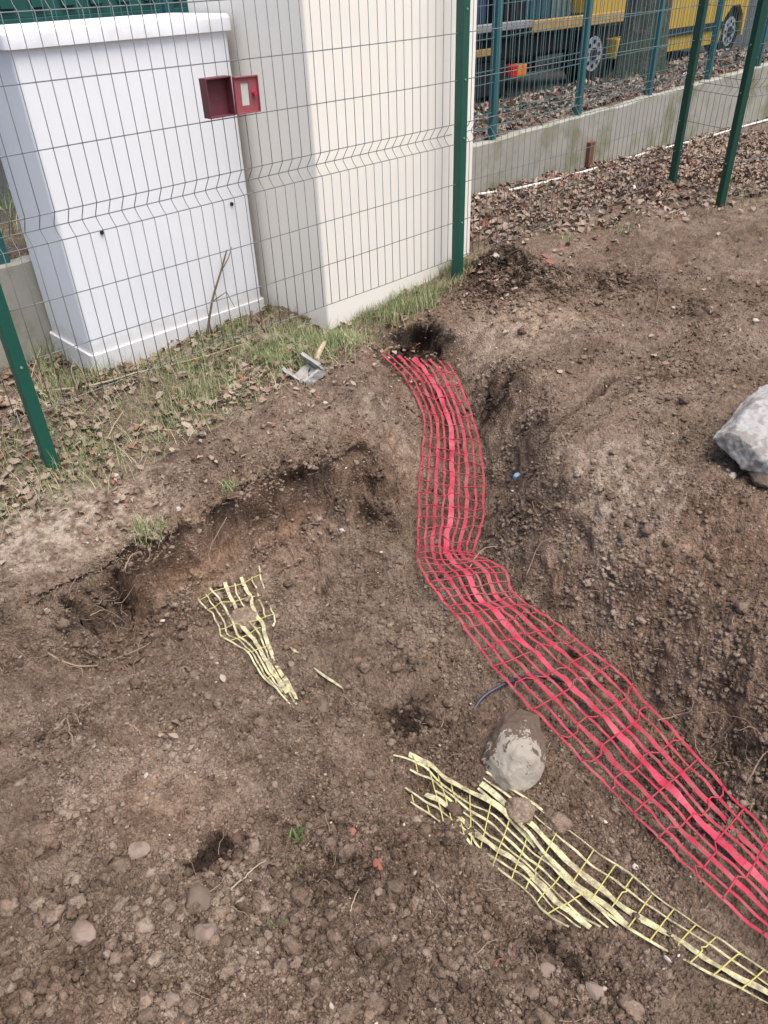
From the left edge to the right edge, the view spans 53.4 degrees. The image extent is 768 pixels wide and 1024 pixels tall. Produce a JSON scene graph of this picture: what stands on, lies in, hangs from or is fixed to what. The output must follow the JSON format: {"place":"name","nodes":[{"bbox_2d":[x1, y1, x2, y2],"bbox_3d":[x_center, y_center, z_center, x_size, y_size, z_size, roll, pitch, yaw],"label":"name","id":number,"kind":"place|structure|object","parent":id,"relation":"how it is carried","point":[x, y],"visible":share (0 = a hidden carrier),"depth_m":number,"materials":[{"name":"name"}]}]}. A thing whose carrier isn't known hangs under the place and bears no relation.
{"place":"outdoors","nodes":[
{"label":"outdoors","id":0,"kind":"place"},
{"bbox_2d":[0,0,767,1023],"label":"ground","id":1,"kind":"structure","parent":0,"point":[694,994],"depth_m":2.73,"materials":[{"name":"soil"}]},
{"bbox_2d":[18,349,40,412],"bbox_3d":[-1.715,-0.642,3.706,0.012,0.101,0.523,-5,36,-4],"label":"dry stalk","id":2,"kind":"object","parent":1,"relation":"on","point":[33,369],"visible":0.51,"depth_m":3.77,"materials":[{"name":"beige plant"}]},
{"bbox_2d":[23,528,71,559],"bbox_3d":[-1.220,0.110,2.779,0.185,0.053,0.178,-31,44,-34],"label":"grass tuft","id":3,"kind":"object","parent":1,"relation":"on","point":[48,539],"visible":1,"depth_m":2.77,"materials":[{"name":"green plant"}]},
{"bbox_2d":[55,717,72,741],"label":"root","id":4,"kind":"object","parent":1,"relation":"on","point":[64,719],"visible":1,"depth_m":2.17,"materials":[{"name":"brown plant"}]},
{"bbox_2d":[70,921,95,946],"bbox_3d":[-0.616,0.867,1.567,0.044,0.036,0.052,-26,42,-29],"label":"stone","id":5,"kind":"object","parent":1,"relation":"on","point":[83,933],"visible":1,"depth_m":1.56,"materials":[{"name":"grey stone"}]},
{"bbox_2d":[0,0,188,24],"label":"green container","id":6,"kind":"object","parent":1,"relation":"on","point":[19,5],"visible":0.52,"depth_m":7.95,"materials":[{"name":"metal"}]},
{"bbox_2d":[47,642,150,666],"bbox_3d":[-0.940,0.487,2.586,0.327,0.159,0.102,-24,41,-28],"label":"root","id":7,"kind":"object","parent":1,"relation":"on","point":[92,665],"visible":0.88,"depth_m":2.50,"materials":[{"name":"brown plant"}]},
{"bbox_2d":[90,609,127,624],"bbox_3d":[-0.982,0.385,2.725,0.118,0.125,0.008,-31,44,-34],"label":"root","id":8,"kind":"object","parent":1,"relation":"in","point":[111,612],"visible":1,"depth_m":2.71,"materials":[{"name":"brown plant"}]},
{"bbox_2d":[106,411,122,440],"bbox_3d":[-1.181,-0.366,3.336,0.009,0.075,0.189,8,37,14],"label":"dry stalk","id":9,"kind":"object","parent":1,"relation":"on","point":[113,425],"visible":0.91,"depth_m":3.33,"materials":[{"name":"beige plant"}]},
{"bbox_2d":[120,488,129,494],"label":"stone","id":10,"kind":"object","parent":1,"relation":"on","point":[124,491],"visible":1,"depth_m":2.99,"materials":[{"name":"beige stone"}]},
{"bbox_2d":[122,551,140,571],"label":"root","id":11,"kind":"object","parent":1,"relation":"on","point":[128,561],"visible":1,"depth_m":2.75,"materials":[{"name":"beige plant"}]},
{"bbox_2d":[0,13,264,372],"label":"utility cabinet","id":12,"kind":"object","parent":1,"relation":"on","point":[15,36],"visible":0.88,"depth_m":3.54,"materials":[{"name":"plastic"}]},
{"bbox_2d":[125,722,142,734],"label":"root","id":13,"kind":"object","parent":1,"relation":"on","point":[134,727],"visible":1,"depth_m":2.23,"materials":[{"name":"beige plant"}]},
{"bbox_2d":[127,841,149,859],"bbox_3d":[-0.578,0.795,1.782,0.050,0.029,0.062,23,43,31],"label":"stone","id":14,"kind":"object","parent":1,"relation":"on","point":[138,850],"visible":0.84,"depth_m":1.78,"materials":[{"name":"grey stone"}]},
{"bbox_2d":[141,445,148,451],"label":"stone","id":15,"kind":"object","parent":1,"relation":"on","point":[145,448],"visible":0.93,"depth_m":3.20,"materials":[{"name":"beige stone"}]},
{"bbox_2d":[123,508,167,547],"bbox_3d":[-0.888,0.057,2.866,0.174,0.105,0.199,-8,36,-8],"label":"grass tuft","id":16,"kind":"object","parent":1,"relation":"on","point":[146,526],"visible":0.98,"depth_m":2.85,"materials":[{"name":"green plant"}]},
{"bbox_2d":[50,341,250,390],"bbox_3d":[-1.119,-0.712,3.718,0.977,0.061,0.051,-17,38,-19],"label":"dry stalk","id":17,"kind":"object","parent":1,"relation":"on","point":[140,371],"visible":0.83,"depth_m":3.70,"materials":[{"name":"beige plant"}]},
{"bbox_2d":[165,992,179,1007],"bbox_3d":[-0.414,0.952,1.488,0.032,0.020,0.028,-24,41,-28],"label":"stone","id":18,"kind":"object","parent":1,"relation":"on","point":[171,998],"visible":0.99,"depth_m":1.48,"materials":[{"name":"beige stone"}]},
{"bbox_2d":[186,884,210,914],"bbox_3d":[-0.413,0.861,1.692,0.058,0.043,0.068,-5,36,-4],"label":"stone","id":19,"kind":"object","parent":1,"relation":"on","point":[200,894],"visible":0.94,"depth_m":1.68,"materials":[{"name":"grey stone"}]},
{"bbox_2d":[194,923,216,942],"bbox_3d":[-0.383,0.898,1.626,0.054,0.031,0.044,-9,36,-9],"label":"stone","id":20,"kind":"object","parent":1,"relation":"on","point":[205,932],"visible":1,"depth_m":1.62,"materials":[{"name":"grey stone"}]},
{"bbox_2d":[208,517,226,566],"bbox_3d":[-0.649,0.115,2.967,0.018,0.151,0.142,17,40,25],"label":"root","id":21,"kind":"object","parent":1,"relation":"in","point":[211,544],"visible":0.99,"depth_m":2.96,"materials":[{"name":"brown plant"}]},
{"bbox_2d":[206,247,234,337],"bbox_3d":[-0.861,-1.146,4.015,0.064,0.409,0.307,19,41,27],"label":"dead branch","id":22,"kind":"object","parent":1,"relation":"on","point":[210,310],"visible":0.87,"depth_m":4.00,"materials":[{"name":"brown wood"}]},
{"bbox_2d":[217,469,244,493],"bbox_3d":[-0.613,-0.110,3.065,0.128,0.090,0.142,-31,44,-34],"label":"grass tuft","id":23,"kind":"object","parent":1,"relation":"on","point":[224,490],"visible":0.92,"depth_m":3.06,"materials":[{"name":"green plant"}]},
{"bbox_2d":[197,565,297,707],"bbox_3d":[-0.409,0.450,2.715,0.266,0.076,0.706,-22,40,-25],"label":"yellow netting","id":24,"kind":"object","parent":1,"relation":"on","point":[281,684],"visible":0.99,"depth_m":2.73,"materials":[{"name":"yellow plastic"}]},
{"bbox_2d":[226,606,260,632],"bbox_3d":[-0.528,0.407,2.856,0.134,0.084,0.123,13,38,20],"label":"soil lump","id":25,"kind":"object","parent":24,"relation":"on","point":[244,616],"visible":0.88,"depth_m":2.82,"materials":[{"name":"brown soil"}]},
{"bbox_2d":[230,860,265,890],"bbox_3d":[-0.316,0.853,1.802,0.007,0.060,0.128,19,41,27],"label":"root","id":26,"kind":"object","parent":1,"relation":"on","point":[247,874],"visible":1,"depth_m":1.79,"materials":[{"name":"beige plant"}]},
{"bbox_2d":[265,914,290,926],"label":"weed","id":27,"kind":"object","parent":1,"relation":"on","point":[281,921],"visible":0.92,"depth_m":1.70,"materials":[{"name":"green plant"}]},
{"bbox_2d":[286,826,305,844],"bbox_3d":[-0.221,0.828,1.951,0.057,0.048,0.053,-31,44,-34],"label":"weed","id":28,"kind":"object","parent":1,"relation":"on","point":[298,833],"visible":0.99,"depth_m":1.95,"materials":[{"name":"green plant"}]},
{"bbox_2d":[282,352,325,384],"bbox_3d":[-0.378,-0.664,3.577,0.135,0.070,0.197,-42,47,-10],"label":"broken duct piece","id":29,"kind":"object","parent":1,"relation":"on","point":[316,370],"visible":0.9,"depth_m":3.55,"materials":[{"name":"grey plastic"}]},
{"bbox_2d":[314,340,326,360],"bbox_3d":[-0.309,-0.800,3.770,0.027,0.041,0.212,4,36,9],"label":"wooden peg","id":30,"kind":"object","parent":1,"relation":"on","point":[317,355],"visible":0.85,"depth_m":3.73,"materials":[{"name":"beige wood"}]},
{"bbox_2d":[317,700,328,712],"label":"stone","id":31,"kind":"object","parent":1,"relation":"on","point":[322,706],"visible":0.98,"depth_m":2.45,"materials":[{"name":"brown stone"}]},
{"bbox_2d":[314,668,342,688],"bbox_3d":[-0.184,0.558,2.560,0.147,0.018,0.012,28,45,35],"label":"tape strip","id":32,"kind":"object","parent":1,"relation":"on","point":[328,678],"visible":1,"depth_m":2.57,"materials":[{"name":"yellow plastic"}]},
{"bbox_2d":[187,0,476,329],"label":"cream pillar","id":33,"kind":"structure","parent":1,"relation":"on","point":[436,167],"depth_m":3.83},
{"bbox_2d":[350,827,355,835],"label":"stone","id":34,"kind":"object","parent":1,"relation":"on","point":[353,830],"visible":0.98,"depth_m":1.98,"materials":[{"name":"stone"}]},
{"bbox_2d":[0,0,708,473],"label":"fence","id":35,"kind":"object","parent":1,"relation":"on","point":[24,384],"visible":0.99,"depth_m":3.58,"materials":[{"name":"metal"}]},
{"bbox_2d":[198,75,260,118],"bbox_3d":[-0.599,-1.639,3.003,0.241,0.138,0.063,-31,44,-34],"label":"key box","id":36,"kind":"object","parent":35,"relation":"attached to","point":[219,100],"visible":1,"depth_m":3.00,"materials":[{"name":"red paint"}]},
{"bbox_2d":[232,75,260,114],"bbox_3d":[-0.544,-1.656,3.029,0.120,0.133,0.030,-31,44,-34],"label":"door","id":37,"kind":"structure","parent":36,"relation":"in","point":[246,93],"depth_m":3.03,"materials":[{"name":"red paint"}]},
{"bbox_2d":[364,769,375,778],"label":"stone","id":38,"kind":"object","parent":1,"relation":"on","point":[369,774],"visible":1,"depth_m":2.18,"materials":[{"name":"grey stone"}]},
{"bbox_2d":[372,858,382,871],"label":"stone","id":39,"kind":"object","parent":1,"relation":"on","point":[376,862],"visible":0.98,"depth_m":1.88,"materials":[{"name":"stone"}]},
{"bbox_2d":[3,254,757,1023],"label":"grit","id":40,"kind":"object","parent":1,"relation":"on","point":[633,866],"visible":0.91,"depth_m":2.14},
{"bbox_2d":[0,47,767,737],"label":"leaf litter","id":41,"kind":"object","parent":1,"relation":"on","point":[482,225],"visible":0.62,"depth_m":5.17,"materials":[{"name":"brown plant"}]},
{"bbox_2d":[0,62,767,367],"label":"concrete wall","id":42,"kind":"structure","parent":1,"relation":"on","point":[23,292],"depth_m":6.57,"materials":[{"name":"grey concrete"}]},
{"bbox_2d":[0,0,767,264],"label":"fence","id":43,"kind":"object","parent":42,"relation":"on","point":[497,59],"visible":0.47,"depth_m":6.25,"materials":[{"name":"metal"}]},
{"bbox_2d":[585,141,595,168],"bbox_3d":[1.822,-3.124,6.769,0.080,0.295,0.043,-31,44,-34],"label":"rusty bracket","id":44,"kind":"object","parent":42,"relation":"attached to","point":[588,155],"visible":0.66,"depth_m":6.72,"materials":[{"name":"brown metal"}]},
{"bbox_2d":[0,57,767,593],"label":"grass","id":45,"kind":"structure","parent":1,"relation":"on","point":[332,337],"depth_m":3.72,"materials":[{"name":"green plant"}]},
{"bbox_2d":[0,238,767,1021],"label":"root fibres","id":46,"kind":"object","parent":1,"relation":"on","point":[70,592],"visible":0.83,"depth_m":2.59,"materials":[{"name":"brown plant"}]},
{"bbox_2d":[393,751,628,929],"bbox_3d":[0.293,0.863,2.045,0.186,0.082,0.760,-31,44,-34],"label":"yellow netting","id":47,"kind":"object","parent":1,"relation":"on","point":[539,883],"visible":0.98,"depth_m":2.02,"materials":[{"name":"yellow plastic"}]},
{"bbox_2d":[481,709,545,791],"bbox_3d":[0.403,0.725,2.284,0.249,0.176,0.195,-31,44,-34],"label":"rock","id":48,"kind":"object","parent":1,"relation":"on","point":[513,757],"visible":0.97,"depth_m":2.22,"materials":[{"name":"beige stone"}]},
{"bbox_2d":[513,473,519,478],"bbox_3d":[0.544,-0.147,3.131,0.031,0.024,0.027,-31,44,-34],"label":"plastic scrap","id":49,"kind":"object","parent":1,"relation":"on","point":[515,475],"visible":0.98,"depth_m":3.12,"materials":[{"name":"blue plastic"}]},
{"bbox_2d":[472,674,574,710],"bbox_3d":[0.448,0.588,2.553,0.386,0.054,0.099,-13,37,-14],"label":"dark pipe","id":50,"kind":"object","parent":1,"relation":"on","point":[485,695],"visible":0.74,"depth_m":2.53,"materials":[{"name":"plastic"}]},
{"bbox_2d":[526,539,564,576],"bbox_3d":[0.595,0.164,2.837,0.139,0.154,0.038,-6,36,-5],"label":"root","id":51,"kind":"object","parent":1,"relation":"in","point":[534,555],"visible":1,"depth_m":2.84,"materials":[{"name":"plant"}]},
{"bbox_2d":[540,962,554,978],"bbox_3d":[0.362,1.015,1.684,0.036,0.020,0.042,-29,43,-32],"label":"stone","id":52,"kind":"object","parent":1,"relation":"on","point":[546,969],"visible":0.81,"depth_m":1.68,"materials":[{"name":"beige stone"}]},
{"bbox_2d":[548,812,571,834],"bbox_3d":[0.483,0.855,2.097,0.061,0.041,0.065,-31,44,-34],"label":"soil lump","id":53,"kind":"object","parent":1,"relation":"on","point":[560,823],"visible":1,"depth_m":2.08,"materials":[{"name":"brown soil"}]},
{"bbox_2d":[559,227,571,240],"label":"grass tuft","id":54,"kind":"object","parent":1,"relation":"on","point":[566,235],"visible":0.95,"depth_m":4.78,"materials":[{"name":"plant"}]},
{"bbox_2d":[381,353,767,939],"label":"warning netting","id":55,"kind":"object","parent":1,"relation":"on","point":[663,782],"visible":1,"depth_m":2.56,"materials":[{"name":"red plastic"}]},
{"bbox_2d":[469,546,496,566],"bbox_3d":[0.365,0.178,2.942,0.175,0.036,0.042,-31,44,-34],"label":"root","id":56,"kind":"object","parent":55,"relation":"on","point":[480,551],"visible":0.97,"depth_m":2.97,"materials":[{"name":"beige plant"}]},
{"bbox_2d":[585,981,604,1000],"bbox_3d":[0.453,1.033,1.636,0.034,0.031,0.060,-23,40,-26],"label":"stone","id":57,"kind":"object","parent":1,"relation":"on","point":[594,990],"visible":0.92,"depth_m":1.63,"materials":[{"name":"beige stone"}]},
{"bbox_2d":[593,535,607,568],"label":"root","id":58,"kind":"object","parent":1,"relation":"in","point":[599,552],"visible":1,"depth_m":2.68,"materials":[{"name":"brown plant"}]},
{"bbox_2d":[474,0,748,98],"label":"recovery truck","id":59,"kind":"object","parent":1,"relation":"on","point":[513,60],"visible":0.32,"depth_m":10.67,"materials":[{"name":"metal"}]},
{"bbox_2d":[476,0,485,24],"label":"load crate","id":60,"kind":"object","parent":59,"relation":"on","point":[483,12],"depth_m":9.37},
{"bbox_2d":[485,0,524,23],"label":"load crate","id":61,"kind":"object","parent":59,"relation":"on","point":[511,12],"depth_m":9.68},
{"bbox_2d":[524,0,550,19],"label":"load crate","id":62,"kind":"object","parent":59,"relation":"on","point":[530,3],"depth_m":10.02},
{"bbox_2d":[549,0,571,17],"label":"load crate","id":63,"kind":"object","parent":59,"relation":"on","point":[559,7],"depth_m":10.32,"materials":[{"name":"metal"}]},
{"bbox_2d":[476,119,767,195],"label":"white cable","id":64,"kind":"object","parent":1,"relation":"on","point":[546,182],"visible":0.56,"depth_m":6.58,"materials":[{"name":"white plastic"}]},
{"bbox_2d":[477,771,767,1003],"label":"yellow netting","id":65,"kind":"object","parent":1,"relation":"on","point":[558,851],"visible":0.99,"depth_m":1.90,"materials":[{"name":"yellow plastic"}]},
{"bbox_2d":[505,796,536,824],"bbox_3d":[0.379,0.833,2.126,0.087,0.052,0.092,-31,44,-34],"label":"soil lump","id":66,"kind":"object","parent":65,"relation":"on","point":[521,809],"visible":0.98,"depth_m":2.11,"materials":[{"name":"brown soil"}]},
{"bbox_2d":[616,223,638,232],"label":"grass tuft","id":67,"kind":"object","parent":1,"relation":"on","point":[623,229],"visible":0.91,"depth_m":4.90,"materials":[{"name":"beige plant"}]},
{"bbox_2d":[612,0,672,77],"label":"tree","id":68,"kind":"object","parent":1,"relation":"on","point":[636,37],"visible":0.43,"depth_m":7.94,"materials":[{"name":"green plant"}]},
{"bbox_2d":[653,273,658,316],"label":"root","id":69,"kind":"object","parent":1,"relation":"in","point":[658,295],"visible":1,"depth_m":3.95,"materials":[{"name":"brown plant"}]},
{"bbox_2d":[657,703,693,720],"bbox_3d":[0.920,0.616,2.380,0.119,0.087,0.040,-16,38,-18],"label":"root","id":70,"kind":"object","parent":1,"relation":"in","point":[676,715],"visible":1,"depth_m":2.40,"materials":[{"name":"brown plant"}]},
{"bbox_2d":[678,0,767,207],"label":"side fence","id":71,"kind":"object","parent":1,"relation":"on","point":[746,79],"visible":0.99,"depth_m":5.10,"materials":[{"name":"metal"}]},
{"bbox_2d":[707,701,755,749],"bbox_3d":[1.037,0.636,2.285,0.122,0.184,0.016,-11,36,-12],"label":"root","id":72,"kind":"object","parent":1,"relation":"in","point":[726,730],"visible":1,"depth_m":2.30,"materials":[{"name":"brown plant"}]},
{"bbox_2d":[729,472,736,478],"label":"stone","id":73,"kind":"object","parent":1,"relation":"on","point":[733,474],"visible":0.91,"depth_m":2.61,"materials":[{"name":"white stone"}]},
{"bbox_2d":[712,384,767,474],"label":"rock","id":74,"kind":"object","parent":1,"relation":"on","point":[740,437],"visible":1,"depth_m":2.62,"materials":[{"name":"grey stone"}]},
{"bbox_2d":[736,184,767,198],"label":"grass tuft","id":75,"kind":"object","parent":1,"relation":"on","point":[763,192],"visible":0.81,"depth_m":5.62,"materials":[{"name":"beige plant"}]},
{"bbox_2d":[745,751,767,784],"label":"root","id":76,"kind":"object","parent":1,"relation":"in","point":[754,768],"visible":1,"depth_m":2.15,"materials":[{"name":"brown plant"}]},
{"bbox_2d":[748,471,767,488],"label":"rock","id":77,"kind":"object","parent":1,"relation":"on","point":[760,480],"visible":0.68,"depth_m":2.54,"materials":[{"name":"brown stone"}]}
]}

